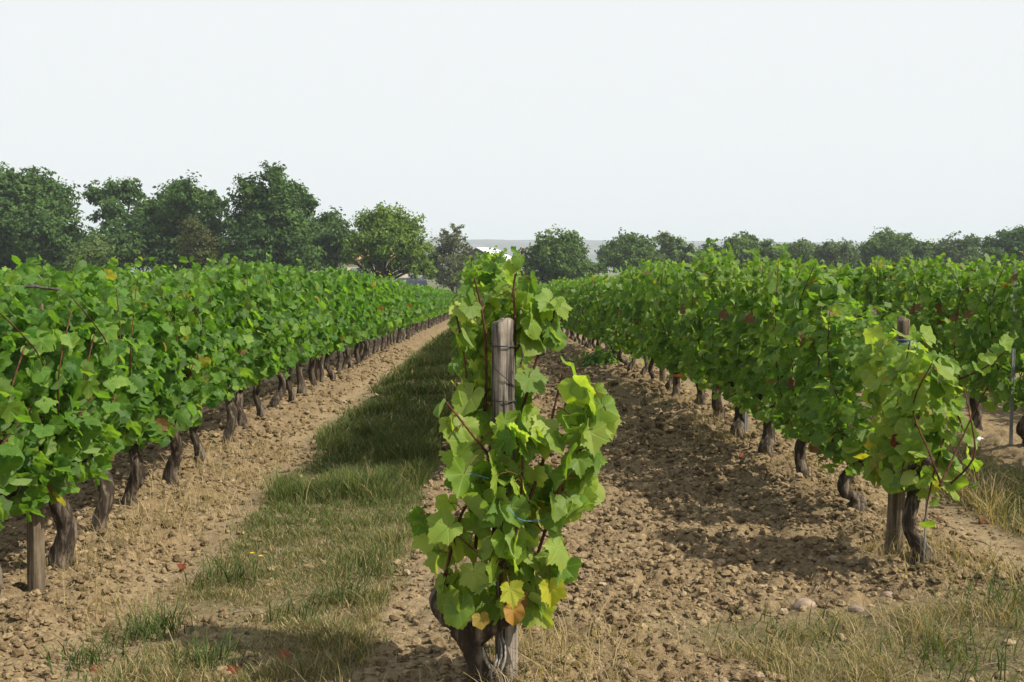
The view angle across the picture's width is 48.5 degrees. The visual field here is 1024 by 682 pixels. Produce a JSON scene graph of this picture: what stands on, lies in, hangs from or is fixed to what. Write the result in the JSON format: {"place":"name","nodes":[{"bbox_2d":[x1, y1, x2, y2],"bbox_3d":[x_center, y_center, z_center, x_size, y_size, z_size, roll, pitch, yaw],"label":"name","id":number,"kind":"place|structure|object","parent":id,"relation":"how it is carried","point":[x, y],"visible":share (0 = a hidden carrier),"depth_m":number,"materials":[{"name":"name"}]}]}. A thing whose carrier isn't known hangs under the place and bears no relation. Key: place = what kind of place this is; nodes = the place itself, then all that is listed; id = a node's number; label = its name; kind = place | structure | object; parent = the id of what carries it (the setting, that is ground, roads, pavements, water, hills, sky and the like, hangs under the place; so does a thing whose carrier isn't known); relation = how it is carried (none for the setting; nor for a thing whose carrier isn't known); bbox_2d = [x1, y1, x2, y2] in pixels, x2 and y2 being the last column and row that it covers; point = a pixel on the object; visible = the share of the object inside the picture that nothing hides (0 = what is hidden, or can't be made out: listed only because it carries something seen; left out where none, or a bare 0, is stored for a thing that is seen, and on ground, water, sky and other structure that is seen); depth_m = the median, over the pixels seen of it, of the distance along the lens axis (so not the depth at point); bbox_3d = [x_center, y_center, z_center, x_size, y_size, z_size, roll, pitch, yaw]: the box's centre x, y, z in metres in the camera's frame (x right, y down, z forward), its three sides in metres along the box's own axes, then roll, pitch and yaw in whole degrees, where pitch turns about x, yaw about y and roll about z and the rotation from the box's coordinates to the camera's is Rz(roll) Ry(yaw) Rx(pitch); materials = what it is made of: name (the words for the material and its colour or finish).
{"place":"outdoors","nodes":[
{"label":"outdoors","id":0,"kind":"place"},
{"bbox_2d":[55,415,448,681],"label":"grass","id":1,"kind":"structure","parent":0,"point":[377,481],"depth_m":5.62,"materials":[{"name":"plant"}]},
{"bbox_2d":[314,249,407,277],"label":"house","id":2,"kind":"structure","parent":0,"point":[352,266],"depth_m":127.86,"materials":[{"name":"ceramic"}]},
{"bbox_2d":[314,337,458,442],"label":"grass","id":3,"kind":"structure","parent":0,"point":[400,392],"depth_m":12.22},
{"bbox_2d":[393,278,427,284],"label":"shed","id":4,"kind":"structure","parent":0,"point":[421,281],"depth_m":118.98,"materials":[{"name":"stone"}]},
{"bbox_2d":[425,328,453,345],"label":"grass","id":5,"kind":"structure","parent":0,"point":[446,335],"depth_m":27.50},
{"bbox_2d":[455,247,511,293],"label":"barn","id":6,"kind":"structure","parent":0,"point":[479,250],"depth_m":200.38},
{"bbox_2d":[0,271,1023,681],"bbox_3d":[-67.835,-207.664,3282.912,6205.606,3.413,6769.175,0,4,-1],"label":"ground","id":7,"kind":"structure","parent":0,"point":[996,423],"depth_m":5.37,"materials":[{"name":"soil"}]},
{"bbox_2d":[0,263,67,592],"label":"grape vine","id":8,"kind":"object","parent":7,"relation":"on","point":[31,328],"visible":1,"depth_m":4.42,"materials":[{"name":"green plant"}]},
{"bbox_2d":[27,303,44,592],"bbox_3d":[-1.980,0.556,4.726,0.105,1.476,0.077,0,4,-1],"label":"wooden post","id":9,"kind":"object","parent":7,"relation":"on","point":[36,553],"visible":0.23,"depth_m":4.72,"materials":[{"name":"brown wood"}]},
{"bbox_2d":[0,161,107,279],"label":"tree","id":10,"kind":"object","parent":7,"relation":"on","point":[37,212],"visible":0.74,"depth_m":94.67,"materials":[{"name":"green plant"}]},
{"bbox_2d":[37,261,73,332],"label":"grape vine","id":11,"kind":"object","parent":7,"relation":"on","point":[43,272],"visible":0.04,"depth_m":10.44,"materials":[{"name":"green plant"}]},
{"bbox_2d":[0,255,129,569],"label":"grape vine","id":12,"kind":"object","parent":7,"relation":"on","point":[82,375],"visible":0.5,"depth_m":4.95,"materials":[{"name":"green plant"}]},
{"bbox_2d":[25,253,154,531],"bbox_3d":[-2.096,0.318,5.690,0.574,1.515,1.056,-1,4,-8],"label":"grape vine","id":13,"kind":"object","parent":7,"relation":"on","point":[116,421],"visible":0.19,"depth_m":5.72,"materials":[{"name":"green plant"}]},
{"bbox_2d":[60,232,120,271],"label":"shrub","id":14,"kind":"object","parent":7,"relation":"on","point":[91,250],"visible":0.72,"depth_m":86.11,"materials":[{"name":"green plant"}]},
{"bbox_2d":[80,177,149,268],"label":"tree","id":15,"kind":"object","parent":7,"relation":"on","point":[110,197],"visible":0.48,"depth_m":101.43,"materials":[{"name":"green plant"}]},
{"bbox_2d":[97,267,142,299],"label":"grape vine","id":16,"kind":"object","parent":7,"relation":"on","point":[119,274],"visible":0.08,"depth_m":12.01,"materials":[{"name":"green plant"}]},
{"bbox_2d":[116,249,159,296],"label":"grape vine","id":17,"kind":"object","parent":7,"relation":"on","point":[137,274],"visible":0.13,"depth_m":12.79,"materials":[{"name":"green plant"}]},
{"bbox_2d":[110,277,196,505],"bbox_3d":[-2.092,0.333,6.449,0.605,1.395,1.244,-1,4,-9],"label":"grape vine","id":18,"kind":"object","parent":7,"relation":"on","point":[156,330],"visible":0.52,"depth_m":6.35,"materials":[{"name":"green plant"}]},
{"bbox_2d":[88,169,233,271],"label":"tree","id":19,"kind":"object","parent":7,"relation":"on","point":[151,227],"visible":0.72,"depth_m":96.42,"materials":[{"name":"green plant"}]},
{"bbox_2d":[123,256,226,484],"bbox_3d":[-2.146,0.228,7.115,0.659,1.518,1.083,0,4,-4],"label":"grape vine","id":20,"kind":"object","parent":7,"relation":"on","point":[197,342],"visible":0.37,"depth_m":7.09,"materials":[{"name":"green plant"}]},
{"bbox_2d":[171,213,222,271],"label":"shrub","id":21,"kind":"object","parent":7,"relation":"on","point":[197,248],"visible":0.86,"depth_m":88.83,"materials":[{"name":"green plant"}]},
{"bbox_2d":[168,258,244,460],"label":"grape vine","id":22,"kind":"object","parent":7,"relation":"on","point":[212,279],"visible":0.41,"depth_m":7.85,"materials":[{"name":"green plant"}]},
{"bbox_2d":[189,253,261,443],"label":"grape vine","id":23,"kind":"object","parent":7,"relation":"on","point":[239,324],"visible":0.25,"depth_m":8.42,"materials":[{"name":"green plant"}]},
{"bbox_2d":[214,253,284,426],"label":"grape vine","id":24,"kind":"object","parent":7,"relation":"on","point":[265,322],"visible":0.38,"depth_m":9.32,"materials":[{"name":"green plant"}]},
{"bbox_2d":[245,253,294,416],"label":"grape vine","id":25,"kind":"object","parent":7,"relation":"on","point":[281,294],"visible":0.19,"depth_m":9.99,"materials":[{"name":"green plant"}]},
{"bbox_2d":[214,160,326,272],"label":"tree","id":26,"kind":"object","parent":7,"relation":"on","point":[271,219],"visible":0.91,"depth_m":94.54,"materials":[{"name":"green plant"}]},
{"bbox_2d":[256,261,309,408],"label":"grape vine","id":27,"kind":"object","parent":7,"relation":"on","point":[289,359],"visible":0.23,"depth_m":10.74,"materials":[{"name":"green plant"}]},
{"bbox_2d":[280,258,320,401],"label":"grape vine","id":28,"kind":"object","parent":7,"relation":"on","point":[300,274],"visible":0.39,"depth_m":11.46,"materials":[{"name":"green plant"}]},
{"bbox_2d":[295,279,328,393],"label":"grape vine","id":29,"kind":"object","parent":7,"relation":"on","point":[321,305],"visible":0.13,"depth_m":12.21,"materials":[{"name":"green plant"}]},
{"bbox_2d":[301,270,341,385],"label":"grape vine","id":30,"kind":"object","parent":7,"relation":"on","point":[330,326],"visible":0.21,"depth_m":12.95,"materials":[{"name":"green plant"}]},
{"bbox_2d":[310,262,346,382],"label":"grape vine","id":31,"kind":"object","parent":7,"relation":"on","point":[333,284],"visible":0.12,"depth_m":13.76,"materials":[{"name":"green plant"}]},
{"bbox_2d":[303,205,354,270],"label":"tree","id":32,"kind":"object","parent":7,"relation":"on","point":[331,228],"visible":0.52,"depth_m":103.66,"materials":[{"name":"green plant"}]},
{"bbox_2d":[314,265,361,379],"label":"grape vine","id":33,"kind":"object","parent":7,"relation":"on","point":[346,326],"visible":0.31,"depth_m":14.21,"materials":[{"name":"green plant"}]},
{"bbox_2d":[326,267,369,374],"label":"grape vine","id":34,"kind":"object","parent":7,"relation":"on","point":[354,293],"visible":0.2,"depth_m":15.06,"materials":[{"name":"green plant"}]},
{"bbox_2d":[337,264,364,369],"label":"grape vine","id":35,"kind":"object","parent":7,"relation":"on","point":[347,358],"visible":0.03,"depth_m":15.81,"materials":[{"name":"green plant"}]},
{"bbox_2d":[343,274,375,368],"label":"grape vine","id":36,"kind":"object","parent":7,"relation":"on","point":[363,319],"visible":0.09,"depth_m":16.44,"materials":[{"name":"green plant"}]},
{"bbox_2d":[351,273,379,363],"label":"grape vine","id":37,"kind":"object","parent":7,"relation":"on","point":[362,279],"visible":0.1,"depth_m":17.23,"materials":[{"name":"green plant"}]},
{"bbox_2d":[356,269,382,361],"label":"grape vine","id":38,"kind":"object","parent":7,"relation":"on","point":[374,331],"visible":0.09,"depth_m":17.80,"materials":[{"name":"green plant"}]},
{"bbox_2d":[363,273,385,359],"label":"grape vine","id":39,"kind":"object","parent":7,"relation":"on","point":[379,310],"visible":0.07,"depth_m":18.62,"materials":[{"name":"green plant"}]},
{"bbox_2d":[368,280,391,356],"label":"grape vine","id":40,"kind":"object","parent":7,"relation":"on","point":[385,304],"visible":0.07,"depth_m":19.23,"materials":[{"name":"green plant"}]},
{"bbox_2d":[372,279,396,354],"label":"grape vine","id":41,"kind":"object","parent":7,"relation":"on","point":[386,316],"visible":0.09,"depth_m":19.90,"materials":[{"name":"green plant"}]},
{"bbox_2d":[376,271,394,352],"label":"grape vine","id":42,"kind":"object","parent":7,"relation":"on","point":[389,292],"visible":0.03,"depth_m":20.72,"materials":[{"name":"green plant"}]},
{"bbox_2d":[338,200,438,279],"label":"oak tree","id":43,"kind":"object","parent":7,"relation":"on","point":[381,231],"visible":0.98,"depth_m":90.60,"materials":[{"name":"green plant"}]},
{"bbox_2d":[376,276,403,350],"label":"grape vine","id":44,"kind":"object","parent":7,"relation":"on","point":[394,295],"visible":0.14,"depth_m":21.38,"materials":[{"name":"green plant"}]},
{"bbox_2d":[386,269,403,345],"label":"grape vine","id":45,"kind":"object","parent":7,"relation":"on","point":[398,290],"visible":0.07,"depth_m":22.92,"materials":[{"name":"green plant"}]},
{"bbox_2d":[395,279,412,342],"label":"grape vine","id":46,"kind":"object","parent":7,"relation":"on","point":[408,305],"visible":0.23,"depth_m":25.03,"materials":[{"name":"green plant"}]},
{"bbox_2d":[400,289,418,341],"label":"grape vine","id":47,"kind":"object","parent":7,"relation":"on","point":[413,301],"visible":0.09,"depth_m":25.77,"materials":[{"name":"green plant"}]},
{"bbox_2d":[405,284,418,339],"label":"grape vine","id":48,"kind":"object","parent":7,"relation":"on","point":[415,313],"visible":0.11,"depth_m":27.94,"materials":[{"name":"green plant"}]},
{"bbox_2d":[415,284,429,332],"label":"grape vine","id":49,"kind":"object","parent":7,"relation":"on","point":[424,318],"visible":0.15,"depth_m":32.06,"materials":[{"name":"green plant"}]},
{"bbox_2d":[420,222,477,300],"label":"tree","id":50,"kind":"object","parent":7,"relation":"on","point":[455,259],"visible":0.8,"depth_m":115.43,"materials":[{"name":"green plant"}]},
{"bbox_2d":[111,343,832,466],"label":"soil clods","id":51,"kind":"object","parent":7,"relation":"on","point":[644,437],"visible":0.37,"depth_m":10.57,"materials":[{"name":"soil"}]},
{"bbox_2d":[447,246,530,459],"bbox_3d":[-0.138,0.158,7.582,0.630,1.582,1.293,0,4,2],"label":"grape vine","id":52,"kind":"object","parent":7,"relation":"on","point":[490,275],"visible":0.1,"depth_m":7.29,"materials":[{"name":"green plant"}]},
{"bbox_2d":[489,318,522,681],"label":"wooden post","id":53,"kind":"object","parent":7,"relation":"on","point":[503,399],"visible":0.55,"depth_m":3.73,"materials":[{"name":"grey wood"}]},
{"bbox_2d":[0,431,1023,681],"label":"soil clods","id":54,"kind":"object","parent":7,"relation":"on","point":[36,619],"visible":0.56,"depth_m":5.16,"materials":[{"name":"soil"}]},
{"bbox_2d":[0,433,1023,681],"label":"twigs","id":55,"kind":"object","parent":7,"relation":"on","point":[586,587],"visible":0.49,"depth_m":4.96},
{"bbox_2d":[406,248,621,681],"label":"grape vine","id":56,"kind":"object","parent":7,"relation":"on","point":[471,613],"visible":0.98,"depth_m":3.68,"materials":[{"name":"green plant"}]},
{"bbox_2d":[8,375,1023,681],"bbox_3d":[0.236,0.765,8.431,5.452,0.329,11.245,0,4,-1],"label":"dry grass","id":57,"kind":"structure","parent":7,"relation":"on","point":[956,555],"depth_m":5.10,"materials":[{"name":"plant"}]},
{"bbox_2d":[518,224,590,285],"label":"tree","id":58,"kind":"object","parent":7,"relation":"on","point":[561,255],"visible":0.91,"depth_m":106.68,"materials":[{"name":"green plant"}]},
{"bbox_2d":[564,279,577,341],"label":"grape vine","id":59,"kind":"object","parent":7,"relation":"on","point":[567,295],"visible":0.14,"depth_m":25.71,"materials":[{"name":"green plant"}]},
{"bbox_2d":[568,277,585,344],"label":"grape vine","id":60,"kind":"object","parent":7,"relation":"on","point":[576,284],"visible":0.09,"depth_m":24.26,"materials":[{"name":"green plant"}]},
{"bbox_2d":[571,275,591,347],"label":"grape vine","id":61,"kind":"object","parent":7,"relation":"on","point":[579,294],"visible":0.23,"depth_m":22.50,"materials":[{"name":"green plant"}]},
{"bbox_2d":[580,272,603,349],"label":"grape vine","id":62,"kind":"object","parent":7,"relation":"on","point":[589,322],"visible":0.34,"depth_m":20.60,"materials":[{"name":"green plant"}]},
{"bbox_2d":[579,258,607,276],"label":"shrub","id":63,"kind":"object","parent":7,"relation":"on","point":[596,268],"visible":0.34,"depth_m":110.97,"materials":[{"name":"green plant"}]},
{"bbox_2d":[586,270,611,354],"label":"grape vine","id":64,"kind":"object","parent":7,"relation":"on","point":[591,298],"visible":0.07,"depth_m":19.66,"materials":[{"name":"green plant"}]},
{"bbox_2d":[561,341,642,366],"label":"bush","id":65,"kind":"object","parent":7,"relation":"on","point":[597,357],"visible":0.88,"depth_m":17.47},
{"bbox_2d":[592,274,613,356],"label":"grape vine","id":66,"kind":"object","parent":7,"relation":"on","point":[601,288],"visible":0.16,"depth_m":18.94,"materials":[{"name":"green plant"}]},
{"bbox_2d":[599,274,619,362],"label":"grape vine","id":67,"kind":"object","parent":7,"relation":"on","point":[603,311],"visible":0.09,"depth_m":17.70,"materials":[{"name":"green plant"}]},
{"bbox_2d":[602,267,630,365],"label":"grape vine","id":68,"kind":"object","parent":7,"relation":"on","point":[610,329],"visible":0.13,"depth_m":16.80,"materials":[{"name":"green plant"}]},
{"bbox_2d":[605,259,641,370],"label":"grape vine","id":69,"kind":"object","parent":7,"relation":"on","point":[624,276],"visible":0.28,"depth_m":15.79,"materials":[{"name":"green plant"}]},
{"bbox_2d":[595,227,667,274],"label":"tree","id":70,"kind":"object","parent":7,"relation":"on","point":[629,248],"visible":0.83,"depth_m":126.76,"materials":[{"name":"green plant"}]},
{"bbox_2d":[616,260,654,374],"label":"grape vine","id":71,"kind":"object","parent":7,"relation":"on","point":[632,341],"visible":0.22,"depth_m":14.89,"materials":[{"name":"green plant"}]},
{"bbox_2d":[631,258,669,378],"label":"grape vine","id":72,"kind":"object","parent":7,"relation":"on","point":[638,302],"visible":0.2,"depth_m":13.72,"materials":[{"name":"green plant"}]},
{"bbox_2d":[641,260,685,389],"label":"grape vine","id":73,"kind":"object","parent":7,"relation":"on","point":[651,307],"visible":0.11,"depth_m":12.78,"materials":[{"name":"green plant"}]},
{"bbox_2d":[642,260,693,396],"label":"grape vine","id":74,"kind":"object","parent":7,"relation":"on","point":[661,315],"visible":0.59,"depth_m":11.88,"materials":[{"name":"green plant"}]},
{"bbox_2d":[653,230,697,271],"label":"tree","id":75,"kind":"object","parent":7,"relation":"on","point":[676,250],"visible":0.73,"depth_m":140.01,"materials":[{"name":"green plant"}]},
{"bbox_2d":[670,258,707,405],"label":"grape vine","id":76,"kind":"object","parent":7,"relation":"on","point":[689,365],"visible":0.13,"depth_m":10.83,"materials":[{"name":"green plant"}]},
{"bbox_2d":[676,237,741,418],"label":"grape vine","id":77,"kind":"object","parent":7,"relation":"on","point":[707,273],"visible":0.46,"depth_m":9.84,"materials":[{"name":"green plant"}]},
{"bbox_2d":[699,248,776,440],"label":"grape vine","id":78,"kind":"object","parent":7,"relation":"on","point":[729,310],"visible":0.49,"depth_m":8.93,"materials":[{"name":"green plant"}]},
{"bbox_2d":[698,230,783,269],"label":"tree","id":79,"kind":"object","parent":7,"relation":"on","point":[746,241],"visible":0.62,"depth_m":141.54,"materials":[{"name":"green plant"}]},
{"bbox_2d":[725,243,809,457],"bbox_3d":[1.867,0.126,8.076,0.664,1.632,1.266,0,4,0],"label":"grape vine","id":80,"kind":"object","parent":7,"relation":"on","point":[753,353],"visible":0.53,"depth_m":8.03,"materials":[{"name":"green plant"}]},
{"bbox_2d":[780,237,817,269],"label":"tree","id":81,"kind":"object","parent":7,"relation":"on","point":[796,250],"visible":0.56,"depth_m":156.39,"materials":[{"name":"green plant"}]},
{"bbox_2d":[790,598,816,609],"bbox_3d":[1.196,1.083,4.657,0.119,0.062,0.070,-1,4,-19],"label":"stone","id":82,"kind":"object","parent":7,"relation":"on","point":[800,601],"visible":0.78,"depth_m":4.64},
{"bbox_2d":[751,253,862,476],"bbox_3d":[1.835,0.217,7.158,0.630,1.535,1.293,0,4,0],"label":"grape vine","id":83,"kind":"object","parent":7,"relation":"on","point":[786,306],"visible":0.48,"depth_m":6.90,"materials":[{"name":"green plant"}]},
{"bbox_2d":[594,239,1019,270],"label":"hedge","id":84,"kind":"object","parent":7,"relation":"on","point":[600,252],"visible":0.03,"depth_m":174.87,"materials":[{"name":"green plant"}]},
{"bbox_2d":[806,258,849,291],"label":"grape vine","id":85,"kind":"object","parent":7,"relation":"on","point":[832,266],"visible":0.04,"depth_m":13.15,"materials":[{"name":"green plant"}]},
{"bbox_2d":[811,237,863,270],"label":"tree","id":86,"kind":"object","parent":7,"relation":"on","point":[844,253],"visible":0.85,"depth_m":156.39,"materials":[{"name":"green plant"}]},
{"bbox_2d":[787,298,921,511],"bbox_3d":[1.854,0.404,6.221,0.611,1.256,1.297,0,4,0],"label":"grape vine","id":87,"kind":"object","parent":7,"relation":"on","point":[837,437],"visible":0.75,"depth_m":6.15,"materials":[{"name":"green plant"}]},
{"bbox_2d":[832,257,882,392],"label":"grape vine","id":88,"kind":"object","parent":7,"relation":"on","point":[851,283],"visible":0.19,"depth_m":12.23,"materials":[{"name":"green plant"}]},
{"bbox_2d":[852,254,922,333],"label":"grape vine","id":89,"kind":"object","parent":7,"relation":"on","point":[876,290],"visible":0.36,"depth_m":11.06,"materials":[{"name":"green plant"}]},
{"bbox_2d":[856,226,935,271],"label":"tree","id":90,"kind":"object","parent":7,"relation":"on","point":[889,244],"visible":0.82,"depth_m":144.74,"materials":[{"name":"green plant"}]},
{"bbox_2d":[884,316,918,554],"bbox_3d":[1.807,0.567,5.288,0.093,1.372,0.148,-3,5,-37],"label":"wooden post","id":91,"kind":"object","parent":7,"relation":"on","point":[896,503],"visible":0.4,"depth_m":5.28,"materials":[{"name":"brown wood"}]},
{"bbox_2d":[858,323,1013,565],"bbox_3d":[1.826,0.521,5.197,0.487,1.195,0.935,-1,4,-20],"label":"grape vine","id":92,"kind":"object","parent":7,"relation":"on","point":[910,438],"visible":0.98,"depth_m":5.01,"materials":[{"name":"green plant"}]},
{"bbox_2d":[904,252,968,394],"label":"grape vine","id":93,"kind":"object","parent":7,"relation":"on","point":[935,308],"visible":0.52,"depth_m":9.97,"materials":[{"name":"green plant"}]},
{"bbox_2d":[923,230,981,269],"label":"tree","id":94,"kind":"object","parent":7,"relation":"on","point":[961,252],"visible":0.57,"depth_m":153.16,"materials":[{"name":"green plant"}]},
{"bbox_2d":[938,255,1023,430],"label":"grape vine","id":95,"kind":"object","parent":7,"relation":"on","point":[970,302],"visible":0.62,"depth_m":9.16,"materials":[{"name":"green plant"}]},
{"bbox_2d":[970,247,1023,446],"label":"grape vine","id":96,"kind":"object","parent":7,"relation":"on","point":[1000,367],"visible":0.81,"depth_m":8.52,"materials":[{"name":"green plant"}]},
{"bbox_2d":[972,224,1023,271],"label":"tree","id":97,"kind":"object","parent":7,"relation":"on","point":[1008,242],"visible":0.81,"depth_m":137.12,"materials":[{"name":"green plant"}]},
{"bbox_2d":[1009,265,1017,444],"bbox_3d":[3.702,0.219,8.410,0.027,1.560,0.010,0,4,-1],"label":"metal stake","id":98,"kind":"object","parent":7,"relation":"on","point":[1011,389],"visible":0.41,"depth_m":8.41,"materials":[{"name":"metal"}]},
{"bbox_2d":[0,0,1023,242],"label":"sky","id":99,"kind":"structure","parent":0,"point":[695,120],"materials":[{"name":"white"}]},
{"bbox_2d":[13,517,1023,681],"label":"dry grass","id":100,"kind":"structure","parent":0,"point":[161,588],"depth_m":4.30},
{"bbox_2d":[33,537,1023,681],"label":"grass","id":101,"kind":"structure","parent":0,"point":[138,628],"depth_m":4.30,"materials":[{"name":"plant"}]},
{"bbox_2d":[96,237,983,270],"bbox_3d":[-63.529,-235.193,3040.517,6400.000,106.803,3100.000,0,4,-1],"label":"hills","id":102,"kind":"structure","parent":0,"point":[501,245],"depth_m":2529.24,"materials":[{"name":"soil"},{"name":"grass"},{"name":"distant vegetation"}]},
{"bbox_2d":[640,577,1023,681],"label":"dry grass","id":103,"kind":"structure","parent":0,"point":[855,673],"depth_m":4.14,"materials":[{"name":"plant"}]},
{"bbox_2d":[799,394,1023,539],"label":"dry grass","id":104,"kind":"structure","parent":0,"point":[994,492],"depth_m":6.68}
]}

